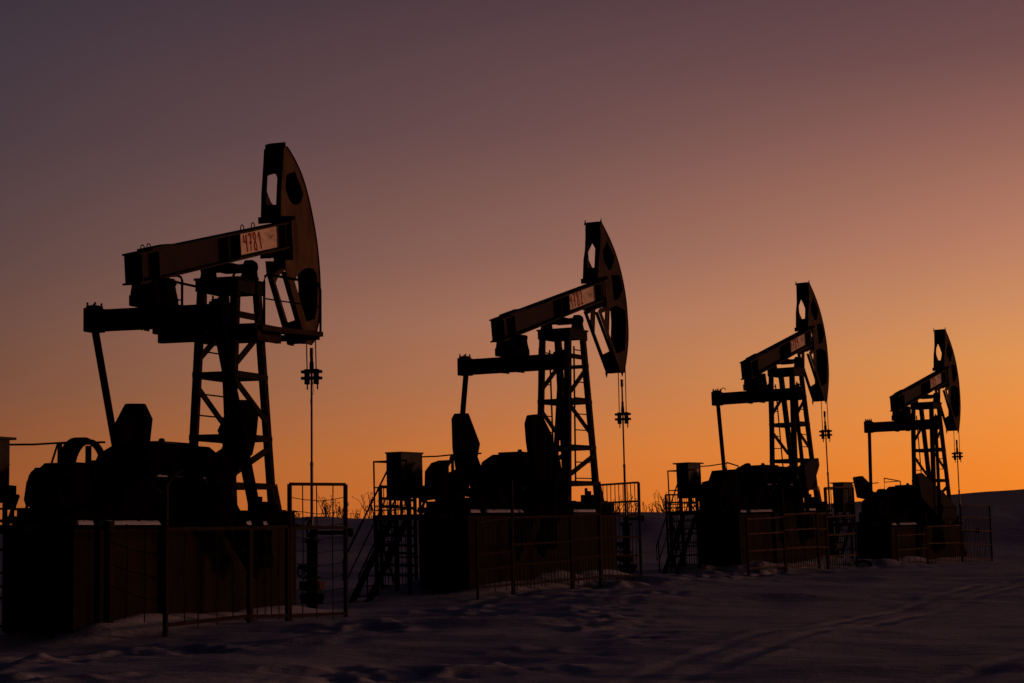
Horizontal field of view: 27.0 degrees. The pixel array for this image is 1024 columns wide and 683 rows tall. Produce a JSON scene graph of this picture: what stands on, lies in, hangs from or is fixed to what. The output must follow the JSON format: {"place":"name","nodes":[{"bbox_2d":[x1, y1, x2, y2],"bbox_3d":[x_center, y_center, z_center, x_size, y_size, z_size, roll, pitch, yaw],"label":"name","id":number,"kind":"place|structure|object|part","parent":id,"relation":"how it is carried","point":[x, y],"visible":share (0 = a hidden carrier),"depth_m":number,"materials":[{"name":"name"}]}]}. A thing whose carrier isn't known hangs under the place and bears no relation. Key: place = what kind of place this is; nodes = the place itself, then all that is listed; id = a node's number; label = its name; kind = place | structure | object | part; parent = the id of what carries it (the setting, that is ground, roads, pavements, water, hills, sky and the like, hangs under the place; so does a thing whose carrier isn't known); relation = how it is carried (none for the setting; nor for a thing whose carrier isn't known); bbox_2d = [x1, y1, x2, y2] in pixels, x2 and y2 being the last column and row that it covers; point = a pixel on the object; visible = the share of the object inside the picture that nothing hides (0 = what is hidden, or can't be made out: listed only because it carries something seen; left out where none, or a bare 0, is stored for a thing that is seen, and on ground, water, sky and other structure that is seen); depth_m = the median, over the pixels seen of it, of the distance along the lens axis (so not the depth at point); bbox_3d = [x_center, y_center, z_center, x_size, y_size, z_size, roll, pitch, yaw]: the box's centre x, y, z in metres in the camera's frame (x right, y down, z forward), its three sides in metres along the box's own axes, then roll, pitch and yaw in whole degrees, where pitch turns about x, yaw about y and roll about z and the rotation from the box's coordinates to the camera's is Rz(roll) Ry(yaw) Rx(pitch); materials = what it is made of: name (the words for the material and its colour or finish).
{"place":"outdoors","nodes":[
{"label":"outdoors","id":0,"kind":"place"},
{"bbox_2d":[0,505,1023,682],"bbox_3d":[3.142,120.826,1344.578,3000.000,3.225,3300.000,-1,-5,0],"label":"snow field","id":1,"kind":"structure","parent":0,"point":[884,620],"depth_m":27.84,"materials":[{"name":"white snow"}]},
{"bbox_2d":[0,503,57,638],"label":"service stairs","id":2,"kind":"structure","parent":1,"relation":"on","point":[52,531],"depth_m":27.76,"materials":[{"name":"metal"}]},
{"bbox_2d":[0,436,66,525],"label":"control cabinet","id":3,"kind":"object","parent":2,"relation":"on","point":[7,494],"visible":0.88,"depth_m":28.45,"materials":[{"name":"black metal"}]},
{"bbox_3d":[-6.779,1.890,28.313,0.005,0.420,0.270,-2,-5,20],"label":"cabinet door","id":4,"kind":"part","parent":3,"relation":"part of","materials":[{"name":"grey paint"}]},
{"bbox_2d":[103,521,160,622],"bbox_3d":[-5.034,3.080,28.349,0.922,1.400,0.100,-3,-6,29],"label":"fence panel","id":5,"kind":"object","parent":1,"relation":"on","point":[108,582],"visible":0.99,"depth_m":28.49,"materials":[{"name":"metal"}]},
{"bbox_2d":[4,520,301,635],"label":"foundation block","id":6,"kind":"structure","parent":1,"relation":"on","point":[79,574],"depth_m":29.18,"materials":[{"name":"metal"}]},
{"bbox_2d":[3,142,322,577],"bbox_3d":[-4.870,0.005,32.261,2.380,7.121,8.622,-2,-5,20],"label":"pump jack","id":7,"kind":"object","parent":6,"relation":"on","point":[129,472],"visible":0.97,"depth_m":31.68,"materials":[{"name":"metal"}]},
{"bbox_2d":[163,483,251,636],"bbox_3d":[-4.155,3.019,29.219,0.064,2.120,2.433,-2,-5,20],"label":"fence panel","id":8,"kind":"object","parent":1,"relation":"on","point":[166,553],"visible":0.99,"depth_m":28.91,"materials":[{"name":"metal"}]},
{"bbox_2d":[251,525,288,621],"bbox_3d":[-3.521,3.449,30.904,0.065,1.573,1.210,-2,-5,20],"label":"fence panel","id":9,"kind":"object","parent":1,"relation":"on","point":[286,586],"visible":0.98,"depth_m":31.11,"materials":[{"name":"metal"}]},
{"bbox_2d":[287,482,347,620],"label":"gate","id":10,"kind":"structure","parent":1,"relation":"on","point":[344,527],"depth_m":32.45,"materials":[{"name":"metal"}]},
{"bbox_2d":[297,517,353,608],"bbox_3d":[-3.123,3.958,35.811,0.960,2.050,0.380,-2,-5,20],"label":"wellhead","id":11,"kind":"object","parent":1,"relation":"on","point":[309,585],"visible":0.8,"depth_m":35.83,"materials":[{"name":"metal"}]},
{"bbox_2d":[314,495,337,516],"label":"dry weed","id":12,"kind":"object","parent":1,"relation":"on","point":[326,506],"visible":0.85,"depth_m":96.63,"materials":[{"name":"brown plant"}]},
{"bbox_2d":[337,502,348,516],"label":"dry weed","id":13,"kind":"object","parent":1,"relation":"on","point":[339,509],"visible":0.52,"depth_m":96.70,"materials":[{"name":"brown plant"}]},
{"bbox_2d":[350,508,360,517],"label":"dry weed","id":14,"kind":"object","parent":1,"relation":"on","point":[355,516],"visible":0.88,"depth_m":96.68,"materials":[{"name":"brown plant"}]},
{"bbox_2d":[355,492,373,518],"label":"dry weed","id":15,"kind":"object","parent":1,"relation":"on","point":[370,511],"visible":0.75,"depth_m":96.62,"materials":[{"name":"brown plant"}]},
{"bbox_2d":[378,485,417,588],"bbox_3d":[-2.200,3.914,41.335,0.065,2.245,1.375,-4,-6,27],"label":"fence panel","id":16,"kind":"object","parent":1,"relation":"on","point":[401,545],"visible":0.35,"depth_m":41.40,"materials":[{"name":"metal"}]},
{"bbox_2d":[342,460,459,601],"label":"service stairs","id":17,"kind":"structure","parent":1,"relation":"on","point":[378,545],"depth_m":39.12,"materials":[{"name":"metal"}]},
{"bbox_2d":[385,452,464,514],"bbox_3d":[-1.667,2.700,40.584,0.444,1.182,2.110,-5,-6,33],"label":"control cabinet","id":18,"kind":"object","parent":17,"relation":"on","point":[398,469],"visible":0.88,"depth_m":39.83,"materials":[{"name":"black metal"}]},
{"bbox_3d":[-1.771,2.695,40.153,0.006,0.420,0.270,-4,-6,27],"label":"cabinet door","id":19,"kind":"part","parent":18,"relation":"part of","materials":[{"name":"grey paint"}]},
{"bbox_2d":[475,517,513,599],"bbox_3d":[-0.318,3.888,38.209,0.056,1.487,1.377,-4,-6,27],"label":"fence panel","id":20,"kind":"object","parent":1,"relation":"on","point":[494,567],"visible":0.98,"depth_m":38.19,"materials":[{"name":"metal"}]},
{"bbox_2d":[418,509,618,592],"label":"foundation block","id":21,"kind":"structure","parent":1,"relation":"on","point":[436,537],"depth_m":40.36,"materials":[{"name":"metal"}]},
{"bbox_2d":[417,220,630,556],"bbox_3d":[0.491,0.741,43.719,2.380,7.280,8.695,-4,-6,27],"label":"pump jack","id":22,"kind":"object","parent":21,"relation":"on","point":[538,475],"visible":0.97,"depth_m":43.01,"materials":[{"name":"metal"}]},
{"bbox_2d":[510,480,572,594],"bbox_3d":[0.565,3.686,39.957,0.061,2.160,2.463,-4,-6,27],"label":"fence panel","id":23,"kind":"object","parent":1,"relation":"on","point":[541,582],"visible":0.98,"depth_m":39.86,"materials":[{"name":"metal"}]},
{"bbox_2d":[570,513,602,588],"bbox_3d":[1.446,4.113,41.612,0.060,1.544,1.313,-4,-6,27],"label":"fence panel","id":24,"kind":"object","parent":1,"relation":"on","point":[598,556],"visible":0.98,"depth_m":41.68,"materials":[{"name":"metal"}]},
{"bbox_2d":[613,495,622,511],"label":"dry weed","id":25,"kind":"object","parent":1,"relation":"on","point":[617,507],"visible":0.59,"depth_m":96.59,"materials":[{"name":"brown plant"}]},
{"bbox_2d":[598,481,642,585],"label":"gate","id":26,"kind":"structure","parent":1,"relation":"on","point":[616,555],"depth_m":43.16,"materials":[{"name":"metal"}]},
{"bbox_2d":[617,515,643,573],"bbox_3d":[2.629,4.751,47.130,0.640,1.845,0.380,-4,-6,27],"label":"wellhead","id":27,"kind":"object","parent":1,"relation":"on","point":[626,562],"visible":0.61,"depth_m":47.11,"materials":[{"name":"metal"}]},
{"bbox_2d":[643,503,659,511],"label":"dry weed","id":28,"kind":"object","parent":1,"relation":"on","point":[651,509],"visible":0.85,"depth_m":96.70,"materials":[{"name":"brown plant"}]},
{"bbox_2d":[651,492,672,511],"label":"dry weed","id":29,"kind":"object","parent":1,"relation":"on","point":[663,503],"visible":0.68,"depth_m":96.62,"materials":[{"name":"brown plant"}]},
{"bbox_2d":[665,494,697,567],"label":"fence panel","id":30,"kind":"object","parent":1,"relation":"on","point":[676,521],"visible":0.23,"depth_m":54.02,"materials":[{"name":"metal"}]},
{"bbox_2d":[656,469,734,573],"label":"service stairs","id":31,"kind":"structure","parent":1,"relation":"on","point":[671,557],"depth_m":51.83,"materials":[{"name":"metal"}]},
{"bbox_2d":[673,462,726,510],"bbox_3d":[4.675,3.621,53.214,0.519,1.204,2.087,-5,-6,32],"label":"control cabinet","id":32,"kind":"object","parent":31,"relation":"on","point":[687,479],"visible":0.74,"depth_m":52.46,"materials":[{"name":"black metal"}]},
{"bbox_3d":[4.627,3.623,52.837,0.006,0.420,0.270,-5,-6,27],"label":"cabinet door","id":33,"kind":"part","parent":32,"relation":"part of","materials":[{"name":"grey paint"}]},
{"bbox_2d":[699,508,830,565],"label":"foundation block","id":34,"kind":"structure","parent":1,"relation":"on","point":[714,527],"depth_m":52.78,"materials":[{"name":"concrete"}]},
{"bbox_2d":[699,282,831,543],"bbox_3d":[6.794,1.718,56.246,2.380,7.243,8.855,-5,-6,27],"label":"pump jack","id":35,"kind":"object","parent":34,"relation":"on","point":[747,486],"visible":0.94,"depth_m":55.88,"materials":[{"name":"metal"}]},
{"bbox_2d":[745,515,785,575],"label":"fence panel","id":36,"kind":"object","parent":1,"relation":"on","point":[769,549],"visible":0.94,"depth_m":50.69,"materials":[{"name":"metal"}]},
{"bbox_2d":[781,488,819,571],"bbox_3d":[7.165,4.736,52.968,0.059,2.200,2.403,-5,-6,27],"label":"fence panel","id":37,"kind":"object","parent":1,"relation":"on","point":[804,547],"visible":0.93,"depth_m":52.90,"materials":[{"name":"metal"}]},
{"bbox_2d":[817,513,828,568],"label":"fence panel","id":38,"kind":"object","parent":1,"relation":"on","point":[826,540],"visible":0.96,"depth_m":54.39,"materials":[{"name":"metal"}]},
{"bbox_2d":[828,514,844,555],"bbox_3d":[9.061,5.722,59.713,0.670,1.790,0.380,-5,-6,27],"label":"wellhead","id":39,"kind":"object","parent":1,"relation":"on","point":[833,548],"visible":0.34,"depth_m":59.70,"materials":[{"name":"metal"}]},
{"bbox_2d":[823,486,857,568],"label":"gate","id":40,"kind":"structure","parent":1,"relation":"on","point":[839,516],"depth_m":55.75,"materials":[{"name":"metal"}]},
{"bbox_2d":[826,488,881,558],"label":"service stairs","id":41,"kind":"structure","parent":1,"relation":"on","point":[842,549],"depth_m":61.90,"materials":[{"name":"metal"}]},
{"bbox_2d":[830,482,878,522],"bbox_3d":[10.176,4.782,63.417,0.505,1.190,2.508,-5,-6,33],"label":"control cabinet","id":42,"kind":"object","parent":41,"relation":"on","point":[840,493],"visible":0.62,"depth_m":62.49,"materials":[{"name":"black metal"}]},
{"bbox_2d":[854,559,872,565],"bbox_3d":[9.322,5.989,56.707,0.707,0.399,0.124,-3,-5,15],"label":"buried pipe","id":43,"kind":"object","parent":1,"relation":"on","point":[865,561],"visible":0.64,"depth_m":56.68,"materials":[{"name":"metal"}]},
{"bbox_2d":[853,522,962,559],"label":"foundation block","id":44,"kind":"structure","parent":1,"relation":"on","point":[867,537],"depth_m":63.20,"materials":[{"name":"concrete"}]},
{"bbox_2d":[853,328,962,552],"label":"pump jack","id":45,"kind":"object","parent":44,"relation":"on","point":[906,503],"visible":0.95,"depth_m":65.92,"materials":[{"name":"metal"}]},
{"bbox_2d":[895,527,927,563],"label":"fence panel","id":46,"kind":"object","parent":1,"relation":"on","point":[914,548],"visible":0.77,"depth_m":61.07,"materials":[{"name":"metal"}]},
{"bbox_2d":[924,508,962,564],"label":"fence panel","id":47,"kind":"object","parent":1,"relation":"on","point":[943,543],"visible":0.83,"depth_m":63.38,"materials":[{"name":"metal"}]},
{"bbox_2d":[959,505,992,561],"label":"gate","id":48,"kind":"structure","parent":1,"relation":"on","point":[976,530],"depth_m":66.24,"materials":[{"name":"metal"}]},
{"bbox_2d":[0,0,1023,524],"label":"sky","id":49,"kind":"structure","parent":0,"point":[453,158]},
{"bbox_2d":[828,489,1023,508],"bbox_3d":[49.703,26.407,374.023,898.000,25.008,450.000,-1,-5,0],"label":"hill","id":50,"kind":"structure","parent":0,"point":[1010,497],"depth_m":237.53,"materials":[{"name":"white snow"}]}
]}

